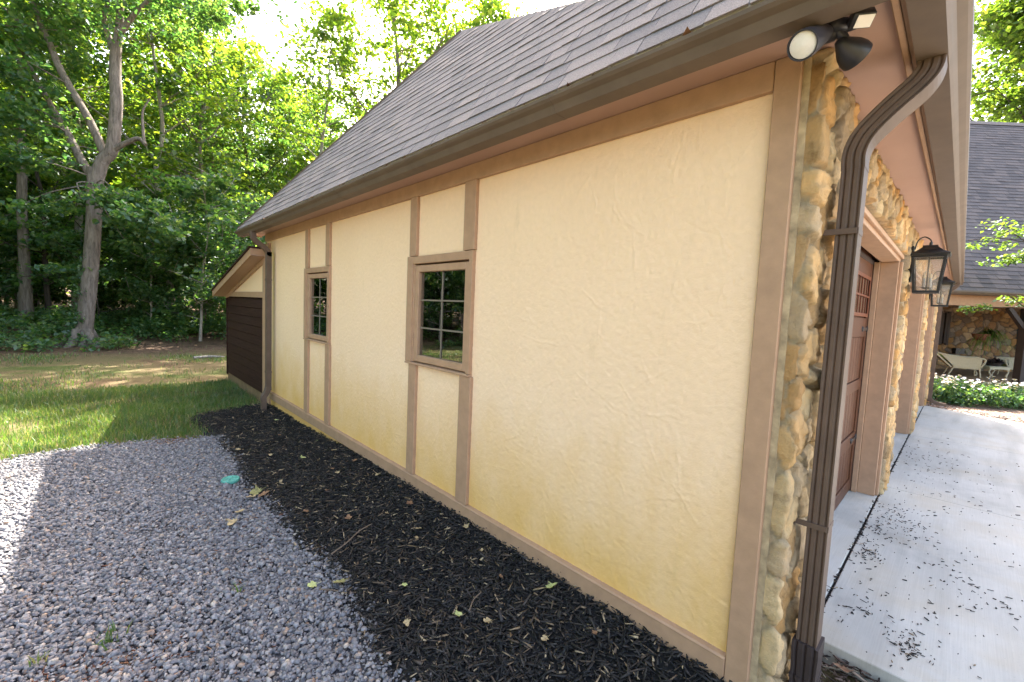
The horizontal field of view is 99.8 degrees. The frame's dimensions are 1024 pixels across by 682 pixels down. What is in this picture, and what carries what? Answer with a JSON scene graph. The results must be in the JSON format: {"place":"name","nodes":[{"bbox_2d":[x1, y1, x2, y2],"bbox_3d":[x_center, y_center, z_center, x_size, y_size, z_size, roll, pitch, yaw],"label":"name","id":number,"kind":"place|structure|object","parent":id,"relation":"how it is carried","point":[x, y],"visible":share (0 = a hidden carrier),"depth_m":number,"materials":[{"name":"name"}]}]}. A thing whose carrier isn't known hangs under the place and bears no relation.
{"place":"outdoors","nodes":[
{"label":"outdoors","id":0,"kind":"place"},
{"bbox_2d":[0,343,259,460],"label":"grass","id":1,"kind":"structure","parent":0,"point":[64,399],"depth_m":5.88,"materials":[{"name":"green plant"}]},
{"bbox_2d":[0,290,1023,681],"bbox_3d":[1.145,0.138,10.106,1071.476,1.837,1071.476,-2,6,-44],"label":"ground","id":2,"kind":"structure","parent":0,"point":[148,370],"depth_m":9.21,"materials":[{"name":"green plant"}]},
{"bbox_2d":[0,258,13,310],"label":"sapling","id":3,"kind":"object","parent":2,"relation":"on","point":[2,291],"visible":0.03,"depth_m":20.61,"materials":[{"name":"green plant"}]},
{"bbox_2d":[0,197,50,296],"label":"sapling","id":4,"kind":"object","parent":2,"relation":"on","point":[3,209],"visible":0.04,"depth_m":16.86,"materials":[{"name":"green plant"}]},
{"bbox_2d":[0,188,65,308],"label":"sapling","id":5,"kind":"object","parent":2,"relation":"on","point":[15,304],"visible":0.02,"depth_m":19.17,"materials":[{"name":"green plant"}]},
{"bbox_2d":[0,171,67,294],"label":"sapling","id":6,"kind":"object","parent":2,"relation":"on","point":[4,196],"visible":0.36,"depth_m":14.99,"materials":[{"name":"green plant"}]},
{"bbox_2d":[0,124,71,316],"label":"slender tree","id":7,"kind":"object","parent":2,"relation":"on","point":[12,214],"visible":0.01,"depth_m":17.97,"materials":[{"name":"green plant"}]},
{"bbox_2d":[0,185,74,318],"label":"sapling","id":8,"kind":"object","parent":2,"relation":"on","point":[56,296],"visible":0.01,"depth_m":18.04,"materials":[{"name":"green plant"}]},
{"bbox_2d":[0,152,102,308],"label":"sapling","id":9,"kind":"object","parent":2,"relation":"on","point":[61,222],"visible":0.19,"depth_m":16.31,"materials":[{"name":"green plant"}]},
{"bbox_2d":[0,2,141,194],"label":"tall tree","id":10,"kind":"object","parent":2,"relation":"on","point":[89,34],"visible":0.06,"depth_m":17.15,"materials":[{"name":"green plant"}]},
{"bbox_2d":[14,204,130,316],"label":"sapling","id":11,"kind":"object","parent":2,"relation":"on","point":[67,289],"visible":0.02,"depth_m":20.68,"materials":[{"name":"green plant"}]},
{"bbox_2d":[2,1,144,310],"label":"tall tree","id":12,"kind":"object","parent":2,"relation":"on","point":[34,295],"visible":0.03,"depth_m":20.45,"materials":[{"name":"green plant"}]},
{"bbox_2d":[0,189,163,333],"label":"sapling","id":13,"kind":"object","parent":2,"relation":"on","point":[72,247],"visible":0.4,"depth_m":14.25,"materials":[{"name":"green plant"}]},
{"bbox_2d":[32,214,145,316],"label":"sapling","id":14,"kind":"object","parent":2,"relation":"on","point":[39,291],"visible":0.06,"depth_m":17.50,"materials":[{"name":"green plant"}]},
{"bbox_2d":[0,0,180,330],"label":"tall tree","id":15,"kind":"object","parent":2,"relation":"on","point":[25,296],"visible":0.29,"depth_m":14.35,"materials":[{"name":"green plant"}]},
{"bbox_2d":[46,47,135,198],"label":"tall tree","id":16,"kind":"object","parent":2,"relation":"on","point":[98,120],"visible":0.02,"depth_m":24.86,"materials":[{"name":"green plant"}]},
{"bbox_2d":[55,74,137,306],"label":"tall tree","id":17,"kind":"object","parent":2,"relation":"on","point":[95,152],"visible":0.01,"depth_m":28.54,"materials":[{"name":"green plant"}]},
{"bbox_2d":[0,1,196,322],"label":"slender tree","id":18,"kind":"object","parent":2,"relation":"on","point":[66,182],"visible":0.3,"depth_m":14.92,"materials":[{"name":"green plant"}]},
{"bbox_2d":[55,232,142,305],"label":"sapling","id":19,"kind":"object","parent":2,"relation":"on","point":[103,290],"visible":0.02,"depth_m":22.25,"materials":[{"name":"green plant"}]},
{"bbox_2d":[0,0,223,314],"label":"tall tree","id":20,"kind":"object","parent":2,"relation":"on","point":[161,57],"visible":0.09,"depth_m":17.84,"materials":[{"name":"green plant"}]},
{"bbox_2d":[0,302,225,352],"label":"woodland plants","id":21,"kind":"object","parent":2,"relation":"on","point":[31,339],"visible":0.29,"depth_m":13.57,"materials":[{"name":"green plant"}]},
{"bbox_2d":[83,228,152,315],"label":"sapling","id":22,"kind":"object","parent":2,"relation":"on","point":[102,297],"visible":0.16,"depth_m":17.93,"materials":[{"name":"green plant"}]},
{"bbox_2d":[96,263,156,317],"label":"sapling","id":23,"kind":"object","parent":2,"relation":"on","point":[104,307],"visible":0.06,"depth_m":20.23,"materials":[{"name":"green plant"}]},
{"bbox_2d":[33,65,223,300],"bbox_3d":[-17.945,-6.910,21.021,6.663,12.214,7.371,4,4,14],"label":"slender tree","id":24,"kind":"object","parent":2,"relation":"on","point":[151,104],"visible":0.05,"depth_m":21.24,"materials":[{"name":"green plant"}]},
{"bbox_2d":[83,53,191,306],"bbox_3d":[-23.499,-9.909,27.921,7.981,16.423,10.554,2,4,-6],"label":"tall tree","id":25,"kind":"object","parent":2,"relation":"on","point":[126,96],"depth_m":26.76,"materials":[{"name":"green plant"}]},
{"bbox_2d":[41,99,242,285],"bbox_3d":[-16.266,-5.719,20.090,6.168,10.255,6.369,1,4,-19],"label":"slender tree","id":26,"kind":"object","parent":2,"relation":"on","point":[169,120],"visible":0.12,"depth_m":19.29,"materials":[{"name":"green plant"}]},
{"bbox_2d":[100,242,194,317],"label":"sapling","id":27,"kind":"object","parent":2,"relation":"on","point":[123,292],"visible":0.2,"depth_m":17.22,"materials":[{"name":"green plant"}]},
{"bbox_2d":[99,182,196,332],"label":"sapling","id":28,"kind":"object","parent":2,"relation":"on","point":[143,293],"visible":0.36,"depth_m":14.66,"materials":[{"name":"green plant"}]},
{"bbox_2d":[15,0,281,319],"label":"tall tree","id":29,"kind":"object","parent":2,"relation":"on","point":[210,99],"visible":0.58,"depth_m":16.06,"materials":[{"name":"green plant"}]},
{"bbox_2d":[0,0,307,347],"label":"forked tree","id":30,"kind":"object","parent":2,"relation":"on","point":[97,196],"visible":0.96,"depth_m":11.90,"materials":[{"name":"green plant"}]},
{"bbox_2d":[135,210,231,334],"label":"sapling","id":31,"kind":"object","parent":2,"relation":"on","point":[188,275],"visible":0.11,"depth_m":16.19,"materials":[{"name":"green plant"}]},
{"bbox_2d":[118,166,253,340],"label":"sapling","id":32,"kind":"object","parent":2,"relation":"on","point":[215,185],"visible":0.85,"depth_m":13.77,"materials":[{"name":"green plant"}]},
{"bbox_2d":[103,9,268,301],"bbox_3d":[-21.026,-11.686,27.453,8.984,20.426,11.881,-1,6,-41],"label":"tall tree","id":33,"kind":"object","parent":2,"relation":"on","point":[209,34],"visible":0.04,"depth_m":26.06,"materials":[{"name":"green plant"}]},
{"bbox_2d":[117,208,255,335],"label":"sapling","id":34,"kind":"object","parent":2,"relation":"on","point":[182,306],"visible":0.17,"depth_m":15.39,"materials":[{"name":"green plant"}]},
{"bbox_2d":[79,0,298,317],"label":"tall tree","id":35,"kind":"object","parent":2,"relation":"on","point":[189,129],"visible":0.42,"depth_m":17.68,"materials":[{"name":"green plant"}]},
{"bbox_2d":[131,228,249,319],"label":"sapling","id":36,"kind":"object","parent":2,"relation":"on","point":[210,275],"visible":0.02,"depth_m":20.12,"materials":[{"name":"green plant"}]},
{"bbox_2d":[162,205,233,311],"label":"sapling","id":37,"kind":"object","parent":2,"relation":"on","point":[215,268],"depth_m":22.20,"materials":[{"name":"green plant"}]},
{"bbox_2d":[142,38,271,310],"bbox_3d":[-20.251,-10.914,29.755,8.931,18.509,11.810,2,4,-3],"label":"tall tree","id":38,"kind":"object","parent":2,"relation":"on","point":[222,91],"visible":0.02,"depth_m":28.35,"materials":[{"name":"green plant"}]},
{"bbox_2d":[193,355,223,358],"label":"fallen branch","id":39,"kind":"object","parent":2,"relation":"on","point":[206,356],"visible":1,"depth_m":11.13,"materials":[{"name":"grey wood"}]},
{"bbox_2d":[147,86,273,313],"bbox_3d":[-16.273,-7.277,23.361,6.014,12.541,5.730,-1,5,-37],"label":"tall tree","id":40,"kind":"object","parent":2,"relation":"on","point":[236,152],"visible":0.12,"depth_m":22.87,"materials":[{"name":"green plant"}]},
{"bbox_2d":[0,434,431,681],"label":"gravel","id":41,"kind":"structure","parent":2,"relation":"on","point":[154,463],"depth_m":2.42,"materials":[{"name":"grey gravel"}]},
{"bbox_2d":[27,645,56,666],"bbox_3d":[-1.953,1.339,1.831,0.151,0.085,0.091,2,4,-10],"label":"weed tuft","id":42,"kind":"object","parent":41,"relation":"on","point":[38,659],"visible":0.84,"depth_m":1.82,"materials":[{"name":"green plant"}]},
{"bbox_2d":[95,619,133,650],"bbox_3d":[-1.830,1.337,1.942,0.132,0.083,0.170,2,4,-3],"label":"weed tuft","id":43,"kind":"object","parent":41,"relation":"on","point":[107,637],"visible":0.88,"depth_m":1.96,"materials":[{"name":"green plant"}]},
{"bbox_2d":[4,431,348,681],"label":"brown needles","id":44,"kind":"object","parent":41,"relation":"on","point":[125,662],"visible":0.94,"depth_m":1.89,"materials":[{"name":"brown plant"}]},
{"bbox_2d":[221,475,239,483],"bbox_3d":[-2.424,1.193,3.710,0.140,0.025,0.140,-5,11,-43],"label":"cleanout cover","id":45,"kind":"object","parent":41,"relation":"on","point":[232,479],"visible":1,"depth_m":3.69,"materials":[{"name":"teal plastic"}]},
{"bbox_2d":[227,515,237,524],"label":"dry leaf","id":46,"kind":"object","parent":41,"relation":"on","point":[230,522],"visible":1,"depth_m":3.01,"materials":[{"name":"beige plant"}]},
{"bbox_2d":[250,485,261,492],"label":"dry leaf","id":47,"kind":"object","parent":41,"relation":"on","point":[257,489],"visible":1,"depth_m":3.52,"materials":[{"name":"plant"}]},
{"bbox_2d":[307,581,319,586],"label":"dry leaf","id":48,"kind":"object","parent":41,"relation":"on","point":[312,584],"visible":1,"depth_m":2.38,"materials":[{"name":"plant"}]},
{"bbox_2d":[333,578,346,582],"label":"dry leaf","id":49,"kind":"object","parent":41,"relation":"on","point":[341,580],"visible":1,"depth_m":2.41,"materials":[{"name":"yellow plant"}]},
{"bbox_2d":[156,104,281,313],"bbox_3d":[-16.842,-7.261,24.984,6.838,12.378,7.564,1,4,-16],"label":"slender tree","id":50,"kind":"object","parent":2,"relation":"on","point":[226,146],"visible":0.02,"depth_m":25.41,"materials":[{"name":"green plant"}]},
{"bbox_2d":[203,143,246,260],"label":"slender tree","id":51,"kind":"object","parent":2,"relation":"on","point":[228,165],"visible":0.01,"depth_m":26.52,"materials":[{"name":"green plant"}]},
{"bbox_2d":[194,192,269,323],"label":"sapling","id":52,"kind":"object","parent":2,"relation":"on","point":[254,205],"visible":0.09,"depth_m":14.29,"materials":[{"name":"green plant"}]},
{"bbox_2d":[211,246,264,400],"bbox_3d":[-2.599,-0.342,9.494,6.235,2.427,2.930,-2,6,-44],"label":"lean to shed","id":53,"kind":"object","parent":2,"relation":"on","point":[239,285],"visible":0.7,"depth_m":7.21,"materials":[{"name":"brown wood"}]},
{"bbox_2d":[168,37,308,262],"bbox_3d":[-15.209,-8.296,23.492,7.563,15.025,8.366,0,5,-29],"label":"slender tree","id":54,"kind":"object","parent":2,"relation":"on","point":[277,151],"visible":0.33,"depth_m":22.54,"materials":[{"name":"green plant"}]},
{"bbox_2d":[214,234,266,272],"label":"sapling","id":55,"kind":"object","parent":2,"relation":"on","point":[247,240],"visible":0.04,"depth_m":16.70,"materials":[{"name":"green plant"}]},
{"bbox_2d":[226,128,280,215],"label":"slender tree","id":56,"kind":"object","parent":2,"relation":"on","point":[260,167],"visible":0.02,"depth_m":27.27,"materials":[{"name":"green plant"}]},
{"bbox_2d":[228,84,331,192],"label":"tall tree","id":57,"kind":"object","parent":2,"relation":"on","point":[282,109],"visible":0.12,"depth_m":29.80,"materials":[{"name":"green plant"}]},
{"bbox_2d":[238,144,323,247],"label":"slender tree","id":58,"kind":"object","parent":2,"relation":"on","point":[301,159],"visible":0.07,"depth_m":24.98,"materials":[{"name":"green plant"}]},
{"bbox_2d":[224,62,347,196],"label":"tall tree","id":59,"kind":"object","parent":2,"relation":"on","point":[298,87],"visible":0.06,"depth_m":32.26,"materials":[{"name":"green plant"}]},
{"bbox_2d":[266,124,325,192],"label":"slender tree","id":60,"kind":"object","parent":2,"relation":"on","point":[313,144],"visible":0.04,"depth_m":28.26,"materials":[{"name":"green plant"}]},
{"bbox_2d":[255,99,341,179],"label":"tall tree","id":61,"kind":"object","parent":2,"relation":"on","point":[302,125],"depth_m":32.41,"materials":[{"name":"green plant"}]},
{"bbox_2d":[219,0,398,202],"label":"tall tree","id":62,"kind":"object","parent":2,"relation":"on","point":[344,44],"visible":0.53,"depth_m":21.44,"materials":[{"name":"green plant"}]},
{"bbox_2d":[275,68,362,190],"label":"slender tree","id":63,"kind":"object","parent":2,"relation":"on","point":[329,142],"visible":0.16,"depth_m":26.82,"materials":[{"name":"green plant"}]},
{"bbox_2d":[295,0,510,165],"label":"tall tree","id":64,"kind":"object","parent":2,"relation":"on","point":[406,28],"visible":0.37,"depth_m":21.16,"materials":[{"name":"green plant"}]},
{"bbox_2d":[186,402,732,681],"bbox_3d":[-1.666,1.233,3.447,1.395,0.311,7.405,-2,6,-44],"label":"mulch","id":65,"kind":"object","parent":2,"relation":"on","point":[606,673],"visible":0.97,"depth_m":2.42,"materials":[{"name":"black wood"}]},
{"bbox_2d":[331,523,371,554],"bbox_3d":[-1.057,1.298,2.844,0.030,0.034,0.373,4,5,22],"label":"twig","id":66,"kind":"object","parent":65,"relation":"on","point":[350,539],"visible":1,"depth_m":2.82,"materials":[{"name":"wood"}]},
{"bbox_2d":[403,616,410,625],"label":"dry leaf","id":67,"kind":"object","parent":65,"relation":"on","point":[406,622],"visible":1,"depth_m":2.11,"materials":[{"name":"beige plant"}]},
{"bbox_2d":[483,617,495,622],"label":"dry leaf","id":68,"kind":"object","parent":65,"relation":"on","point":[487,619],"visible":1,"depth_m":2.12,"materials":[{"name":"brown plant"}]},
{"bbox_2d":[544,581,557,587],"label":"dry leaf","id":69,"kind":"object","parent":65,"relation":"on","point":[550,585],"visible":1,"depth_m":2.29,"materials":[{"name":"plant"}]},
{"bbox_2d":[397,0,523,77],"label":"tall tree","id":70,"kind":"object","parent":2,"relation":"on","point":[485,7],"visible":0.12,"depth_m":21.24,"materials":[{"name":"green plant"}]},
{"bbox_2d":[234,0,974,681],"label":"garage","id":71,"kind":"structure","parent":2,"relation":"on","point":[618,304],"depth_m":2.10,"materials":[{"name":"paint"}]},
{"bbox_2d":[303,266,331,344],"bbox_3d":[-2.215,-0.414,4.922,0.070,0.844,0.782,-2,6,-44],"label":"window","id":72,"kind":"structure","parent":71,"relation":"in","point":[317,287],"depth_m":4.93,"materials":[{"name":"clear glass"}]},
{"bbox_2d":[404,250,475,376],"bbox_3d":[-0.541,-0.213,3.180,0.070,0.844,0.832,-2,6,-44],"label":"window","id":73,"kind":"structure","parent":71,"relation":"in","point":[440,297],"depth_m":3.16,"materials":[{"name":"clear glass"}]},
{"bbox_2d":[787,6,876,70],"bbox_3d":[0.995,-0.916,1.308,0.310,0.161,0.172,0,5,-33],"label":"floodlight","id":74,"kind":"object","parent":71,"relation":"attached to","point":[803,44],"visible":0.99,"depth_m":1.30,"materials":[{"name":"black plastic"}]},
{"bbox_2d":[834,246,872,510],"bbox_3d":[2.312,0.334,3.151,2.780,2.266,0.074,-2,6,-44],"label":"garage door","id":75,"kind":"structure","parent":71,"relation":"in","point":[865,271],"depth_m":3.81,"materials":[{"name":"brown wood"}]},
{"bbox_2d":[907,236,950,293],"bbox_3d":[3.833,-0.703,3.977,0.276,0.523,0.293,-2,6,-44],"label":"wall lantern","id":76,"kind":"object","parent":71,"relation":"attached to","point":[930,251],"depth_m":3.95,"materials":[{"name":"black metal"}]},
{"bbox_2d":[929,271,954,306],"bbox_3d":[6.311,-0.770,6.348,0.276,0.523,0.293,-2,6,-44],"label":"wall lantern","id":77,"kind":"object","parent":71,"relation":"attached to","point":[946,281],"depth_m":6.32,"materials":[{"name":"black metal"}]},
{"bbox_2d":[820,651,879,681],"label":"leaf litter","id":78,"kind":"object","parent":2,"relation":"on","point":[834,670],"visible":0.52,"depth_m":2.04,"materials":[{"name":"brown plant"}]},
{"bbox_2d":[833,662,853,672],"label":"dry leaf","id":79,"kind":"object","parent":78,"relation":"on","point":[843,668],"visible":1,"depth_m":2.05,"materials":[{"name":"brown plant"}]},
{"bbox_2d":[926,380,944,402],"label":"daisy plant","id":80,"kind":"object","parent":2,"relation":"on","point":[939,392],"visible":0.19,"depth_m":9.17,"materials":[{"name":"green plant"}]},
{"bbox_2d":[934,377,953,398],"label":"daisy plant","id":81,"kind":"object","parent":2,"relation":"on","point":[941,381],"visible":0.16,"depth_m":9.58,"materials":[{"name":"white plant"}]},
{"bbox_2d":[932,381,960,402],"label":"daisy plant","id":82,"kind":"object","parent":2,"relation":"on","point":[949,396],"visible":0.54,"depth_m":9.19,"materials":[{"name":"green plant"}]},
{"bbox_2d":[936,375,972,386],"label":"daisy plant","id":83,"kind":"object","parent":2,"relation":"on","point":[961,380],"visible":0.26,"depth_m":9.94,"materials":[{"name":"white plant"}]},
{"bbox_2d":[935,376,981,406],"bbox_3d":[9.573,1.078,9.288,0.786,0.658,0.809,5,5,35],"label":"daisy plant","id":84,"kind":"object","parent":2,"relation":"on","point":[962,401],"visible":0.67,"depth_m":9.22,"materials":[{"name":"green plant"}]},
{"bbox_2d":[942,377,980,403],"bbox_3d":[9.794,1.092,9.504,0.754,0.614,0.733,4,4,17],"label":"daisy plant","id":85,"kind":"object","parent":2,"relation":"on","point":[968,387],"visible":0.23,"depth_m":9.39,"materials":[{"name":"white plant"}]},
{"bbox_2d":[926,401,1023,423],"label":"gravel strip","id":86,"kind":"object","parent":2,"relation":"on","point":[1003,417],"visible":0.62,"depth_m":8.30,"materials":[{"name":"beige gravel"}]},
{"bbox_2d":[930,121,1023,387],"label":"house","id":87,"kind":"structure","parent":2,"relation":"on","point":[995,191],"depth_m":14.85,"materials":[{"name":"grey stone"}]},
{"bbox_2d":[937,352,986,377],"bbox_3d":[14.243,0.729,13.808,1.182,0.735,0.660,5,5,35],"label":"wicker chair","id":88,"kind":"object","parent":87,"relation":"on","point":[961,362],"visible":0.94,"depth_m":13.55,"materials":[{"name":"white wicker"}]},
{"bbox_2d":[959,314,1013,358],"bbox_3d":[15.848,-0.320,14.265,1.435,2.075,1.564,2,4,0],"label":"hanging basket","id":89,"kind":"object","parent":87,"relation":"hanging from","point":[983,336],"visible":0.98,"depth_m":14.26,"materials":[{"name":"green plant"}]},
{"bbox_2d":[975,365,1010,377],"bbox_3d":[15.194,0.968,13.658,0.680,0.363,0.480,2,4,0],"label":"wicker table","id":90,"kind":"object","parent":87,"relation":"on","point":[990,368],"visible":0.89,"depth_m":13.45,"materials":[{"name":"white wicker"}]},
{"bbox_2d":[982,358,1006,365],"bbox_3d":[15.240,0.656,13.614,0.622,0.265,0.402,2,4,0],"label":"planter basket","id":91,"kind":"object","parent":90,"relation":"on","point":[995,362],"visible":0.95,"depth_m":13.57,"materials":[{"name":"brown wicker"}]},
{"bbox_2d":[996,357,1014,376],"bbox_3d":[16.605,0.822,13.949,1.182,0.735,0.660,5,5,29],"label":"wicker chair","id":92,"kind":"object","parent":87,"relation":"on","point":[1009,361],"visible":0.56,"depth_m":13.94,"materials":[{"name":"white wicker"}]},
{"bbox_2d":[951,381,1007,406],"bbox_3d":[9.721,1.146,9.070,0.604,0.565,0.902,0,5,-31],"label":"daisy plant","id":93,"kind":"object","parent":2,"relation":"on","point":[980,397],"visible":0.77,"depth_m":8.99,"materials":[{"name":"green plant"}]},
{"bbox_2d":[956,217,1023,314],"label":"ornamental tree","id":94,"kind":"object","parent":2,"relation":"on","point":[1012,258],"visible":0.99,"depth_m":10.86,"materials":[{"name":"green plant"}]},
{"bbox_2d":[970,382,1012,407],"bbox_3d":[10.034,1.145,9.053,0.613,0.514,0.635,0,5,-35],"label":"daisy plant","id":95,"kind":"object","parent":2,"relation":"on","point":[991,399],"visible":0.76,"depth_m":8.99,"materials":[{"name":"green plant"}]},
{"bbox_2d":[970,0,1023,122],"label":"roadside maple","id":96,"kind":"object","parent":2,"relation":"on","point":[1000,23],"visible":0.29,"depth_m":33.71,"materials":[{"name":"green plant"}]},
{"bbox_2d":[979,380,1020,404],"bbox_3d":[10.732,1.135,9.415,0.667,0.540,0.644,4,4,14],"label":"daisy plant","id":97,"kind":"object","parent":2,"relation":"on","point":[1004,384],"visible":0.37,"depth_m":9.42,"materials":[{"name":"white plant"}]},
{"bbox_2d":[978,376,1023,391],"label":"daisy plant","id":98,"kind":"object","parent":2,"relation":"on","point":[999,383],"visible":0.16,"depth_m":9.78,"materials":[{"name":"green plant"}]},
{"bbox_2d":[980,383,1023,409],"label":"daisy plant","id":99,"kind":"object","parent":2,"relation":"on","point":[1010,394],"visible":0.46,"depth_m":9.06,"materials":[{"name":"green plant"}]},
{"bbox_2d":[995,382,1023,409],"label":"daisy plant","id":100,"kind":"object","parent":2,"relation":"on","point":[1021,399],"visible":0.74,"depth_m":9.03,"materials":[{"name":"green plant"}]},
{"bbox_2d":[1002,379,1023,407],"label":"daisy plant","id":101,"kind":"object","parent":2,"relation":"on","point":[1022,386],"visible":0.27,"depth_m":9.38,"materials":[{"name":"white plant"}]},
{"bbox_2d":[7,0,1023,288],"label":"sky","id":102,"kind":"structure","parent":0,"point":[264,33],"materials":[{"name":"white"}]},
{"bbox_2d":[821,406,1023,681],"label":"driveway","id":103,"kind":"structure","parent":0,"point":[993,448],"depth_m":2.95,"materials":[{"name":"concrete"}]},
{"bbox_2d":[824,409,921,612],"bbox_3d":[4.861,1.420,5.413,9.133,0.021,0.068,-2,6,-44],"label":"joint debris","id":104,"kind":"object","parent":103,"relation":"on","point":[892,466],"visible":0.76,"depth_m":3.34,"materials":[{"name":"black soil"}]},
{"bbox_2d":[824,406,923,605],"bbox_3d":[8.053,1.841,2.302,9.680,0.092,8.963,-2,6,-44],"label":"driveway joint","id":105,"kind":"object","parent":103,"relation":"on","point":[844,563],"visible":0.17,"depth_m":3.09,"materials":[{"name":"rubber"}]},
{"bbox_2d":[835,434,1022,678],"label":"driveway debris","id":106,"kind":"object","parent":103,"relation":"on","point":[909,654],"visible":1,"depth_m":2.72,"materials":[{"name":"brown plant"}]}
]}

